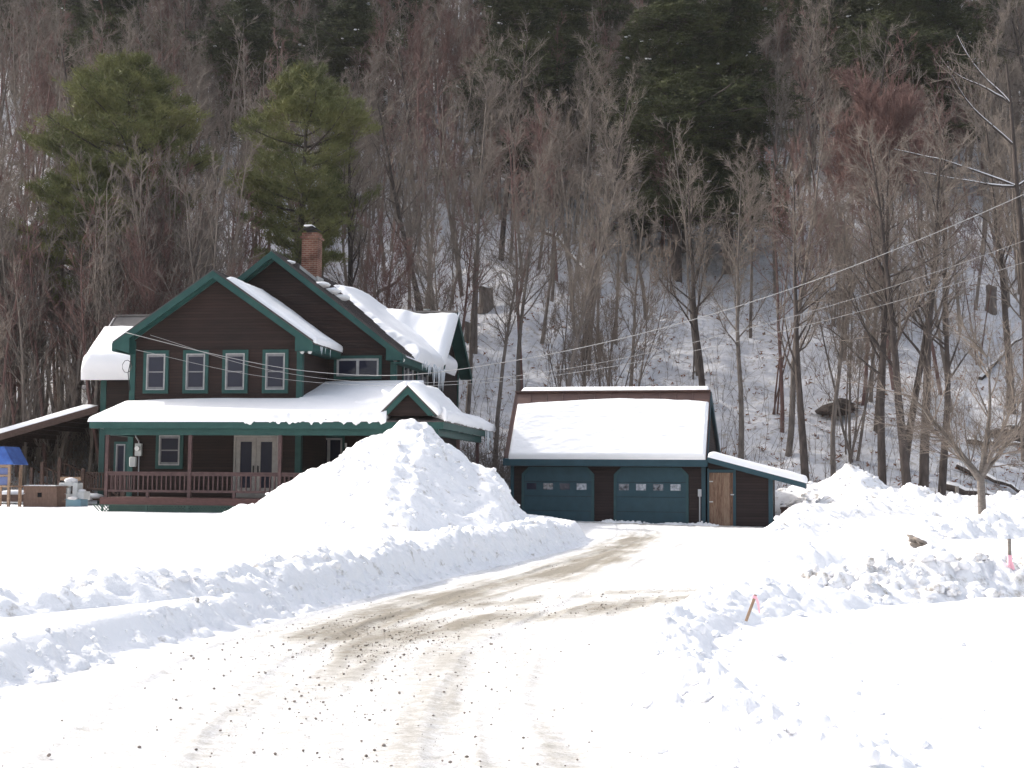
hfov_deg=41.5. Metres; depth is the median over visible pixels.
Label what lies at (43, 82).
bare tree
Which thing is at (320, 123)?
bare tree
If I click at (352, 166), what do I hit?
bare tree
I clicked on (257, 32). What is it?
hemlock tree
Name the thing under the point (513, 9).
hemlock tree
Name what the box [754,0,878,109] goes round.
hemlock tree
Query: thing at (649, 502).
garage door
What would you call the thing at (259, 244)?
bare tree
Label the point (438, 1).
bare tree
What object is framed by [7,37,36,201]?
bare tree
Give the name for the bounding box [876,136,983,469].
bare tree
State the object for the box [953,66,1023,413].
bare tree
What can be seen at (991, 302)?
tree stump
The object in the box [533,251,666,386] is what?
bare tree
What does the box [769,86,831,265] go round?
bare tree
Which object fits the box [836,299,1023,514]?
yard tree
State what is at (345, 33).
hemlock tree
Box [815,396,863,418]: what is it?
root mound
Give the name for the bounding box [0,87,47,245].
bare tree
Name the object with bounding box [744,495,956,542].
snow bank
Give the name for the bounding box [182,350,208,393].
window
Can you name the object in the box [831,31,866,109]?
bare tree
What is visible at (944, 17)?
hemlock tree
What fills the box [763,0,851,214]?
bare tree
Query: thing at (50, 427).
carport
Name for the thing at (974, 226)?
bare tree
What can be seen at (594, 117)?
bare tree
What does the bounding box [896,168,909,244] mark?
bare tree
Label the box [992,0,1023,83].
bare tree
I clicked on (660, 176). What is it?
bare tree
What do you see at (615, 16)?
hemlock tree
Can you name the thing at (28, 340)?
bare tree
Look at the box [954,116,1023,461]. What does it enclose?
bare tree
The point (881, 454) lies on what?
bare tree
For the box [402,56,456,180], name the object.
bare tree
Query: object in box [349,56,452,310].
bare tree
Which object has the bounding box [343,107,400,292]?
bare tree
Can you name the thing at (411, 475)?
snow pile
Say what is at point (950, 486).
fallen log
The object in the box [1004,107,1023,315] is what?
bare tree
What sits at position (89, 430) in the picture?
bare tree
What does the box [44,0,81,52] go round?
bare tree
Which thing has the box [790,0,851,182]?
bare tree
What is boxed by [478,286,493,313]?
tree stump
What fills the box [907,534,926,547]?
rock
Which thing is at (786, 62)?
bare tree
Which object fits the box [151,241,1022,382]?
overhead wire
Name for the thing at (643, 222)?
bare tree
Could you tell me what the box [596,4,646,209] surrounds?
bare tree
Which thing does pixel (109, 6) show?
hemlock tree
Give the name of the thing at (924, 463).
bare tree
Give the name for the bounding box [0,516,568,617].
snow bank
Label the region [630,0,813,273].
hemlock tree
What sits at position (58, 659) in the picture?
snow bank
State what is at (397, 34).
bare tree
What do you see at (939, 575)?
snow bank
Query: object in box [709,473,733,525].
plank door
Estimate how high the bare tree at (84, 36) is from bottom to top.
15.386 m
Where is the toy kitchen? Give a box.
[59,477,89,506]
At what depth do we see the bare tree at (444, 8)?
109.40 m
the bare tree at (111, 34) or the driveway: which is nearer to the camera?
the driveway
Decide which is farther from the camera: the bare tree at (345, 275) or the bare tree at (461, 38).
the bare tree at (461, 38)
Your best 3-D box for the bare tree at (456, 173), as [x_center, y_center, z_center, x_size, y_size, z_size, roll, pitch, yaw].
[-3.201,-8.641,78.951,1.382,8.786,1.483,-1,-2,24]
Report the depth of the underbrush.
70.18 m
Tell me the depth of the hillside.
75.77 m
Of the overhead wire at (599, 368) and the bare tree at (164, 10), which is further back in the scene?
the bare tree at (164, 10)
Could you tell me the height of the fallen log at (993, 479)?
1.422 m
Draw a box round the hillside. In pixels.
[0,0,1023,501]
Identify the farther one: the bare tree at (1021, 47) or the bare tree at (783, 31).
the bare tree at (783, 31)
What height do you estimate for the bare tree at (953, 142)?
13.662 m
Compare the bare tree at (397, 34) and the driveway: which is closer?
the driveway
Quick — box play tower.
[0,446,28,506]
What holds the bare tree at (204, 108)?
on the hillside
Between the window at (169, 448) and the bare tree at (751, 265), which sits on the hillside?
the bare tree at (751, 265)
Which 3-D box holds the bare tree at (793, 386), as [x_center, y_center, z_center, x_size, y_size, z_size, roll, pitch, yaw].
[14.616,-5.000,64.783,7.426,17.766,4.129,0,-4,9]
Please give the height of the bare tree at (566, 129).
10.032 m
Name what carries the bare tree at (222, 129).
on the hillside
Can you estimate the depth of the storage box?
49.85 m
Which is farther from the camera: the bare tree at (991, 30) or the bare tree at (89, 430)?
the bare tree at (991, 30)
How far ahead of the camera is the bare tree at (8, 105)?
93.48 m
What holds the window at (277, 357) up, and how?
in the farmhouse
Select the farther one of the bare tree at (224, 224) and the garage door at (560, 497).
the bare tree at (224, 224)
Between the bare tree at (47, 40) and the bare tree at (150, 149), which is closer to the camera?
the bare tree at (150, 149)
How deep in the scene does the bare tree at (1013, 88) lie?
95.87 m
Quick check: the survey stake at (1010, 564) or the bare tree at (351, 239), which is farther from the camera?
the bare tree at (351, 239)
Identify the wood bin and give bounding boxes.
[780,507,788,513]
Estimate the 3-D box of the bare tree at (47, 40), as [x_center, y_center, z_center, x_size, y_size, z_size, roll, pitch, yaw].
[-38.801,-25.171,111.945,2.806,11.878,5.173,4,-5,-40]
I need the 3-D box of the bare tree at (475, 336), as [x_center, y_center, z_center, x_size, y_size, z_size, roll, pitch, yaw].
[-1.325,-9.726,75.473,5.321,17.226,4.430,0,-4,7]
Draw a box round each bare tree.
[0,0,45,127]
[0,77,18,160]
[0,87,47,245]
[0,155,145,405]
[0,159,49,283]
[0,266,60,424]
[0,322,17,426]
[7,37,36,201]
[9,0,73,71]
[17,131,69,347]
[17,350,92,484]
[18,9,61,145]
[19,31,71,155]
[23,2,62,163]
[24,0,51,107]
[33,0,117,156]
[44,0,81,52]
[53,20,118,166]
[57,332,99,479]
[58,31,120,160]
[80,0,93,22]
[91,110,206,179]
[97,214,258,322]
[101,15,146,153]
[103,7,144,149]
[115,2,163,183]
[117,193,182,307]
[135,0,205,127]
[135,4,179,86]
[141,0,178,63]
[155,0,193,72]
[161,76,222,233]
[162,0,201,146]
[164,39,219,220]
[167,203,224,288]
[175,99,238,234]
[183,184,264,273]
[188,118,207,261]
[196,131,238,245]
[198,0,229,124]
[215,39,307,145]
[225,90,279,255]
[231,161,265,265]
[236,215,251,275]
[261,0,290,37]
[284,66,400,275]
[292,16,321,64]
[293,55,337,169]
[305,173,392,298]
[310,119,375,216]
[331,88,389,286]
[333,207,423,310]
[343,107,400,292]
[344,42,399,227]
[345,0,442,207]
[347,69,381,183]
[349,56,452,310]
[353,188,374,290]
[372,29,452,228]
[375,125,462,310]
[378,129,448,309]
[385,1,418,104]
[385,23,437,108]
[396,37,444,217]
[396,214,468,351]
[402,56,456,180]
[406,0,467,169]
[419,6,490,196]
[422,133,441,247]
[429,0,472,90]
[433,0,486,112]
[436,112,510,287]
[436,137,526,413]
[438,30,492,199]
[439,0,476,150]
[443,32,498,239]
[445,65,532,353]
[445,163,462,306]
[455,20,487,121]
[472,193,548,465]
[473,11,548,260]
[473,139,601,390]
[519,108,579,261]
[523,90,592,241]
[524,88,582,311]
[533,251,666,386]
[548,147,644,386]
[555,199,586,386]
[557,59,600,233]
[559,32,618,255]
[561,220,688,386]
[562,60,660,360]
[573,55,635,282]
[581,79,598,180]
[585,27,624,168]
[592,123,649,318]
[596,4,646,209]
[607,0,654,63]
[609,0,660,204]
[611,39,652,248]
[636,202,663,386]
[638,65,666,260]
[640,128,751,385]
[648,126,687,292]
[679,170,718,378]
[682,41,699,252]
[692,150,790,458]
[725,132,780,338]
[737,0,769,51]
[741,95,894,456]
[744,163,854,483]
[746,16,820,293]
[756,0,798,70]
[760,131,857,414]
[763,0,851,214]
[764,36,805,146]
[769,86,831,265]
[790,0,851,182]
[800,223,911,463]
[802,183,882,476]
[804,119,993,485]
[807,117,963,484]
[807,184,901,327]
[816,54,956,352]
[817,42,855,195]
[820,119,909,432]
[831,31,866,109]
[838,11,941,268]
[857,84,994,486]
[866,155,985,495]
[876,29,1023,321]
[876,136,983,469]
[891,96,988,331]
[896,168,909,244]
[914,85,981,217]
[940,175,1016,364]
[944,0,1023,254]
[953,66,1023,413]
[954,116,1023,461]
[968,0,1011,175]
[973,63,1023,203]
[977,13,998,78]
[981,80,1023,199]
[986,0,1023,112]
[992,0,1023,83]
[994,0,1023,109]
[1002,17,1023,141]
[1004,64,1023,173]
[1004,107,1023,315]
[1005,161,1023,231]
[1007,48,1023,294]
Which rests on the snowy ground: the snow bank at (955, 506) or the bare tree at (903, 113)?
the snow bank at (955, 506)
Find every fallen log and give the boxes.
[545,231,588,272]
[946,481,1015,495]
[956,462,1019,492]
[967,437,1019,445]
[978,336,1021,379]
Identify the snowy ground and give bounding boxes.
[0,502,1023,767]
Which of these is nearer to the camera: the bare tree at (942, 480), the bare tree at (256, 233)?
the bare tree at (942, 480)
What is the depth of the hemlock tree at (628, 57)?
93.82 m
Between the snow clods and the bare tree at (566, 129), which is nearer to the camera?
the snow clods
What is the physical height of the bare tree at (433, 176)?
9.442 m
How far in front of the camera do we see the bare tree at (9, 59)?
108.37 m
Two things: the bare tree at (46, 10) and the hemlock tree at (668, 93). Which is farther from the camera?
the bare tree at (46, 10)
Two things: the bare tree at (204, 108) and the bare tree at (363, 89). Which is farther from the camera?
the bare tree at (363, 89)
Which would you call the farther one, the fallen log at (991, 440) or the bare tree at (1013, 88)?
the bare tree at (1013, 88)
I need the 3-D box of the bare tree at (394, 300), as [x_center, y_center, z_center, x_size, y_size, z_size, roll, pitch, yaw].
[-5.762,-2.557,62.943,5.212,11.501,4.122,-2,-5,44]
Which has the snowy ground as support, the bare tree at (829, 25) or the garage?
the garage
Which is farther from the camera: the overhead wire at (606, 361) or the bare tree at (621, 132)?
the bare tree at (621, 132)
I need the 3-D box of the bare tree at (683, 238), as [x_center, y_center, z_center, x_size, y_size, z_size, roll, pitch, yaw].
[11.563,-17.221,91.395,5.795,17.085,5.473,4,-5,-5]
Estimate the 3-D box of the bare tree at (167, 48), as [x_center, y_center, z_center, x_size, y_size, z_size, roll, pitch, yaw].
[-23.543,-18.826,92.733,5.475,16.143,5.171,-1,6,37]
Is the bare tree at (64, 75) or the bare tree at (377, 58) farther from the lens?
the bare tree at (377, 58)
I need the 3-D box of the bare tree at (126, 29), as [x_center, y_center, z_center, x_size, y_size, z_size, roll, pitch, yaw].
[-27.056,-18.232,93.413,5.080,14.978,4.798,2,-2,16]
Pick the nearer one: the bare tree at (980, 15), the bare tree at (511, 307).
the bare tree at (511, 307)
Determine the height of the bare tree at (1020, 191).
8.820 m
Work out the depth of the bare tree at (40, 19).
126.42 m
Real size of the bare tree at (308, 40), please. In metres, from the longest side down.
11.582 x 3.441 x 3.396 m
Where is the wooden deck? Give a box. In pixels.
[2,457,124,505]
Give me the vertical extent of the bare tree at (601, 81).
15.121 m
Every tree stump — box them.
[464,321,469,343]
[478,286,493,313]
[985,285,996,315]
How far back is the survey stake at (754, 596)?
12.82 m
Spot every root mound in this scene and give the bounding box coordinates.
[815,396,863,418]
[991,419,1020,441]
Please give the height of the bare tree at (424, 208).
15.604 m
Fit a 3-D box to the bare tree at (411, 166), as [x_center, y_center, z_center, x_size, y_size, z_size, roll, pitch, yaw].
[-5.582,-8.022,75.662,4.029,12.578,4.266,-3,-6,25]
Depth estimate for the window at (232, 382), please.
45.83 m
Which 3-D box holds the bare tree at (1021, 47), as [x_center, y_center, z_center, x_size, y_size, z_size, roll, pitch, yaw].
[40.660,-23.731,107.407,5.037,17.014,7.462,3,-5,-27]
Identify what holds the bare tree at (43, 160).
on the hillside
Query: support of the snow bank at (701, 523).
on the snowy ground
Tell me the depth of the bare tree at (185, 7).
109.93 m
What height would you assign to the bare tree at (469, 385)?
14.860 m
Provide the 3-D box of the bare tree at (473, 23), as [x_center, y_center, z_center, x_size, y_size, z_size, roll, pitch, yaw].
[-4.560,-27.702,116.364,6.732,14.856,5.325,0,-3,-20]
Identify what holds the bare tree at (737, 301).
on the hillside
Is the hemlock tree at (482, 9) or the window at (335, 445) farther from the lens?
the hemlock tree at (482, 9)
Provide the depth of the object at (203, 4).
121.16 m
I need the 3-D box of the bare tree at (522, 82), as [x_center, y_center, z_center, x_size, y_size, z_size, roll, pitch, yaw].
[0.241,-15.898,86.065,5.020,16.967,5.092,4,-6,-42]
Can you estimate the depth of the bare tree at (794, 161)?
68.92 m
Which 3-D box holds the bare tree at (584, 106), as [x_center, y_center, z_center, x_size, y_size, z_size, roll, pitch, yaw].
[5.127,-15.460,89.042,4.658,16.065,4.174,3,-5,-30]
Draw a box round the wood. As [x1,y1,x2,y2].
[0,0,1023,484]
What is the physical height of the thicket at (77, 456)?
5.538 m
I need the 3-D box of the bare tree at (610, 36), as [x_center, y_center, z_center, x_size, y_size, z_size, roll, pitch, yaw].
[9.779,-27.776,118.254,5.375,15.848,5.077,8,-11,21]
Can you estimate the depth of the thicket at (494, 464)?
59.36 m
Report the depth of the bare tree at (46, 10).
109.85 m
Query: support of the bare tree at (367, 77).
on the hillside
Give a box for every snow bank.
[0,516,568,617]
[0,524,591,696]
[587,576,916,767]
[599,519,718,525]
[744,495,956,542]
[747,541,1021,569]
[777,547,1023,604]
[875,482,1023,518]
[905,509,1023,539]
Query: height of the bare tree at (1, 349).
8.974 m
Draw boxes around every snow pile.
[178,418,536,531]
[775,463,890,515]
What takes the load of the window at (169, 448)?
in the farmhouse
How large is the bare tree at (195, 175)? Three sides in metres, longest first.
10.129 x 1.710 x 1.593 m
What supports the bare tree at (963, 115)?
on the hillside
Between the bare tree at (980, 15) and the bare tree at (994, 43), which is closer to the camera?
the bare tree at (994, 43)
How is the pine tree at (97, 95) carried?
on the hillside
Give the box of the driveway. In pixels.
[0,521,764,767]
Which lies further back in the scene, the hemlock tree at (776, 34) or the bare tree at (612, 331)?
the hemlock tree at (776, 34)
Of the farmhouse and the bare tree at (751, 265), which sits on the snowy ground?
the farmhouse
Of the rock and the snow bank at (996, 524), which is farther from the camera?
the snow bank at (996, 524)
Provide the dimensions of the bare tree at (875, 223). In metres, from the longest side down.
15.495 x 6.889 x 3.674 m
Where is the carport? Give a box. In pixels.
[0,404,99,487]
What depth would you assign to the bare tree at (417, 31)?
98.52 m
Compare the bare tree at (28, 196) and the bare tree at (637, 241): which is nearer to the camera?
the bare tree at (28, 196)
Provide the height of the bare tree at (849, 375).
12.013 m
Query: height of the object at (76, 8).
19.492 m
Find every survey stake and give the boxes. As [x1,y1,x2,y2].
[745,594,759,620]
[1007,539,1014,569]
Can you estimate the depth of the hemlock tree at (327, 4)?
122.31 m
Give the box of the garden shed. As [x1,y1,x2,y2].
[707,452,807,526]
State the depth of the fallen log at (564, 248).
87.64 m
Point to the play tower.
(9, 456)
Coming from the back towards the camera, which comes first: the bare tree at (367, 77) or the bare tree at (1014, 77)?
the bare tree at (1014, 77)
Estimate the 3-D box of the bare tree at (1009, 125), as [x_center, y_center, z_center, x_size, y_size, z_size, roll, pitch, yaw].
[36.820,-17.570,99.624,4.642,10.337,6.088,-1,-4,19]
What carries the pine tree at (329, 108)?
on the hillside
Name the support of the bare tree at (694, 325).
on the hillside
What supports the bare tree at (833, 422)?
on the hillside
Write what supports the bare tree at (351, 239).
on the hillside
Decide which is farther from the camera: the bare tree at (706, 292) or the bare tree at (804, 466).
the bare tree at (706, 292)
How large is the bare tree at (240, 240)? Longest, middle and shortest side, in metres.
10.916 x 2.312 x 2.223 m
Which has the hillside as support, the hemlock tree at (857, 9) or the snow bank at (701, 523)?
the hemlock tree at (857, 9)
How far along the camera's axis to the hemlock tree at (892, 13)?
101.35 m
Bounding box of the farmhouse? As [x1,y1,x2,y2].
[81,225,495,512]
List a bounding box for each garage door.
[524,468,590,520]
[616,467,685,523]
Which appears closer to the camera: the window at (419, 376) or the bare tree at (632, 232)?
the window at (419, 376)
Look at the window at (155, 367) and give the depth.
46.27 m
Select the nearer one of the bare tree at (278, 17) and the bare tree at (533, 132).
the bare tree at (533, 132)
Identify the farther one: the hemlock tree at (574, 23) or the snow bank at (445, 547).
the hemlock tree at (574, 23)
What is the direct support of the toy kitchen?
on the snowy ground
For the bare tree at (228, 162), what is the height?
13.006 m
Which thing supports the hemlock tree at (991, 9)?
on the hillside
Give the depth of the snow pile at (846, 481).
51.32 m
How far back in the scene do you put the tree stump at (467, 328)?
75.14 m
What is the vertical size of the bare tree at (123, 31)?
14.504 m
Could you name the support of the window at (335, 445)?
in the farmhouse
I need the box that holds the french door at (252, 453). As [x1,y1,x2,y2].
[233,435,277,497]
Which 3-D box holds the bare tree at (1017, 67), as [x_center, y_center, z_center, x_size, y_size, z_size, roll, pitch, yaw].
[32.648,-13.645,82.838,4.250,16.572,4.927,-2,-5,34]
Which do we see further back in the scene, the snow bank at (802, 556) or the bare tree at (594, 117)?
the bare tree at (594, 117)
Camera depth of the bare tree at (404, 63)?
113.94 m
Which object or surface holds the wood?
on the hillside
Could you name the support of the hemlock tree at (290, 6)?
on the hillside
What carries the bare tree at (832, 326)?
on the hillside
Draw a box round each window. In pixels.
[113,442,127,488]
[143,350,168,393]
[155,435,183,468]
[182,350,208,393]
[222,350,248,392]
[262,349,288,392]
[326,436,344,462]
[334,355,381,378]
[402,367,413,379]
[416,371,428,384]
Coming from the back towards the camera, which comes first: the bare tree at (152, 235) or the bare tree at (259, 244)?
the bare tree at (259, 244)
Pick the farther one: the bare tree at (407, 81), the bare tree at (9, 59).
the bare tree at (9, 59)
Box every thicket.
[8,388,98,486]
[452,399,510,487]
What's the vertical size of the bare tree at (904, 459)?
17.621 m
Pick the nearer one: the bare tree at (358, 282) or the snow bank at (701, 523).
the snow bank at (701, 523)
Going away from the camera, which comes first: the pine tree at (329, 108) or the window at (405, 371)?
the window at (405, 371)
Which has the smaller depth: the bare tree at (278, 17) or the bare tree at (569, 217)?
the bare tree at (569, 217)
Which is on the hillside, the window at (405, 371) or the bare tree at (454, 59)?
the bare tree at (454, 59)
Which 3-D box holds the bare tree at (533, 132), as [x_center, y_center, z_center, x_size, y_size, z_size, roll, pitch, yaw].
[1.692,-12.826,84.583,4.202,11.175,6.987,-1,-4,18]
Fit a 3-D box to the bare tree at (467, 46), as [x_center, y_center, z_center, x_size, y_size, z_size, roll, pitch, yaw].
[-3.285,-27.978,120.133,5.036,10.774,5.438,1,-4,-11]
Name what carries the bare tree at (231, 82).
on the hillside
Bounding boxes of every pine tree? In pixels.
[14,48,223,263]
[221,57,384,269]
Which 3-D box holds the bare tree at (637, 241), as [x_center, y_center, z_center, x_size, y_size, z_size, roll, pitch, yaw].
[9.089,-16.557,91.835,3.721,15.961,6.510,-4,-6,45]
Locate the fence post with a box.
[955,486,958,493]
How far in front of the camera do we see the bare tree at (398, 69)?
93.38 m
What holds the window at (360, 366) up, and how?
in the farmhouse
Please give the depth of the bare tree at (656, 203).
73.02 m
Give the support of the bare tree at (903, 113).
on the hillside
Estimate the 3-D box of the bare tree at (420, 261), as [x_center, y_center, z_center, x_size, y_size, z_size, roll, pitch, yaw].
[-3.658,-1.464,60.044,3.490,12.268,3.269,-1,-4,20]
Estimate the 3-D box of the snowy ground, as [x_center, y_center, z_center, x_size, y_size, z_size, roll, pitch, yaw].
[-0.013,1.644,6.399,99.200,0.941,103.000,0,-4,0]
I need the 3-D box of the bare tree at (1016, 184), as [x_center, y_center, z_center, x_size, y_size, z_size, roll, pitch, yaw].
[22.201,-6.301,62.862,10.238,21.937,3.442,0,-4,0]
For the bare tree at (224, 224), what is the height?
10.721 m
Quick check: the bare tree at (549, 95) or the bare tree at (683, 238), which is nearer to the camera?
the bare tree at (549, 95)
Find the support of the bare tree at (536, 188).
on the hillside
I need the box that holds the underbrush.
[2,201,1023,495]
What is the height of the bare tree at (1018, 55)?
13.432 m
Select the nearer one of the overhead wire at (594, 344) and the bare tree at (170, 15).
the overhead wire at (594, 344)
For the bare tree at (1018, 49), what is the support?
on the hillside
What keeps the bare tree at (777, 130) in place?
on the hillside
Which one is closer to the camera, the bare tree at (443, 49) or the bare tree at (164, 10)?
the bare tree at (443, 49)
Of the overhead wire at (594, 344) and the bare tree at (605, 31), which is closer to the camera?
the overhead wire at (594, 344)
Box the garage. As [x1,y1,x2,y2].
[503,386,720,523]
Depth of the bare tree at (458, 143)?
83.71 m
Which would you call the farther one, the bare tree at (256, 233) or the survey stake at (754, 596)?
the bare tree at (256, 233)
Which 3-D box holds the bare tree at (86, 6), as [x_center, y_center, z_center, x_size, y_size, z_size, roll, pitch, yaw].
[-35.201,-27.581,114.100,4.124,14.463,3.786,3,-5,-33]
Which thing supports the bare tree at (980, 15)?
on the hillside
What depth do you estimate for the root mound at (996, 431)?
65.63 m
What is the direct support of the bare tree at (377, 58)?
on the hillside
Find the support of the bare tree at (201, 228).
on the hillside
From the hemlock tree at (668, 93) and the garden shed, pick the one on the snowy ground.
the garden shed
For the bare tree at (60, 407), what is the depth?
59.92 m
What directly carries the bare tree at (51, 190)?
on the hillside
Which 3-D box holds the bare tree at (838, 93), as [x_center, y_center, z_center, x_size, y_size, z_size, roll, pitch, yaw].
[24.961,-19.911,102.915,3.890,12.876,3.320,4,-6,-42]
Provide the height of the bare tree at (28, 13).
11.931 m
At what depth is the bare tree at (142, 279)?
60.19 m
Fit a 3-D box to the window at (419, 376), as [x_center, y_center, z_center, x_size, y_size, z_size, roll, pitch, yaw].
[-3.456,0.237,52.174,0.075,1.950,2.000,0,-4,9]
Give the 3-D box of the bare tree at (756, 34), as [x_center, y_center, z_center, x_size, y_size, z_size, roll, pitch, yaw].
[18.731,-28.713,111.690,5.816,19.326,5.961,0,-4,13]
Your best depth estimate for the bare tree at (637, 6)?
101.24 m
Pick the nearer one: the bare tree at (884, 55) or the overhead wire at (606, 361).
the overhead wire at (606, 361)
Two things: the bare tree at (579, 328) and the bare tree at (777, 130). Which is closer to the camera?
the bare tree at (579, 328)
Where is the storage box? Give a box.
[22,485,67,506]
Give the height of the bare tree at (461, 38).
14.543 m
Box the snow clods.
[602,615,1021,767]
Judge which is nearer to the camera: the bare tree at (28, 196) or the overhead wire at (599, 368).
the overhead wire at (599, 368)
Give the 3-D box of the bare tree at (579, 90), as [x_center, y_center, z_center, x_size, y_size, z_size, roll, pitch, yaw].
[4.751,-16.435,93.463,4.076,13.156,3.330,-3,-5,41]
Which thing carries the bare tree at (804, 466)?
on the snowy ground
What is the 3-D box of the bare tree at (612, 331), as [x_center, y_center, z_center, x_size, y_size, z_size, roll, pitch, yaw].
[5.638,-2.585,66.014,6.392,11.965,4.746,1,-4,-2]
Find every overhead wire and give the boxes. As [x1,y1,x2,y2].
[125,194,1023,375]
[138,262,1023,385]
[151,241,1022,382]
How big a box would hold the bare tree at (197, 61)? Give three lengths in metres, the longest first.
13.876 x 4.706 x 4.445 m
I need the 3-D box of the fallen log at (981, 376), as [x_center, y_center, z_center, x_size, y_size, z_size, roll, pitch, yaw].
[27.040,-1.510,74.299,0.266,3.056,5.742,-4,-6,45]
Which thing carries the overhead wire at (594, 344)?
attached to the farmhouse
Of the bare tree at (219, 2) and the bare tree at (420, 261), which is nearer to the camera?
the bare tree at (420, 261)
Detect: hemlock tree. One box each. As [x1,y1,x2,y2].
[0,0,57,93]
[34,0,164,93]
[35,0,196,150]
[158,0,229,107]
[179,0,307,171]
[255,0,326,65]
[285,0,408,181]
[302,0,434,90]
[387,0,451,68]
[414,0,606,216]
[452,0,499,66]
[488,0,617,199]
[558,0,785,281]
[572,25,656,237]
[578,0,672,79]
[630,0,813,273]
[747,0,803,87]
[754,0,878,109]
[784,0,883,136]
[808,0,985,191]
[893,0,1023,187]
[963,0,1023,95]
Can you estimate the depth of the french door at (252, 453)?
45.47 m
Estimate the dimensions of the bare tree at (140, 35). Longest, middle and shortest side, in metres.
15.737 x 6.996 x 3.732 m

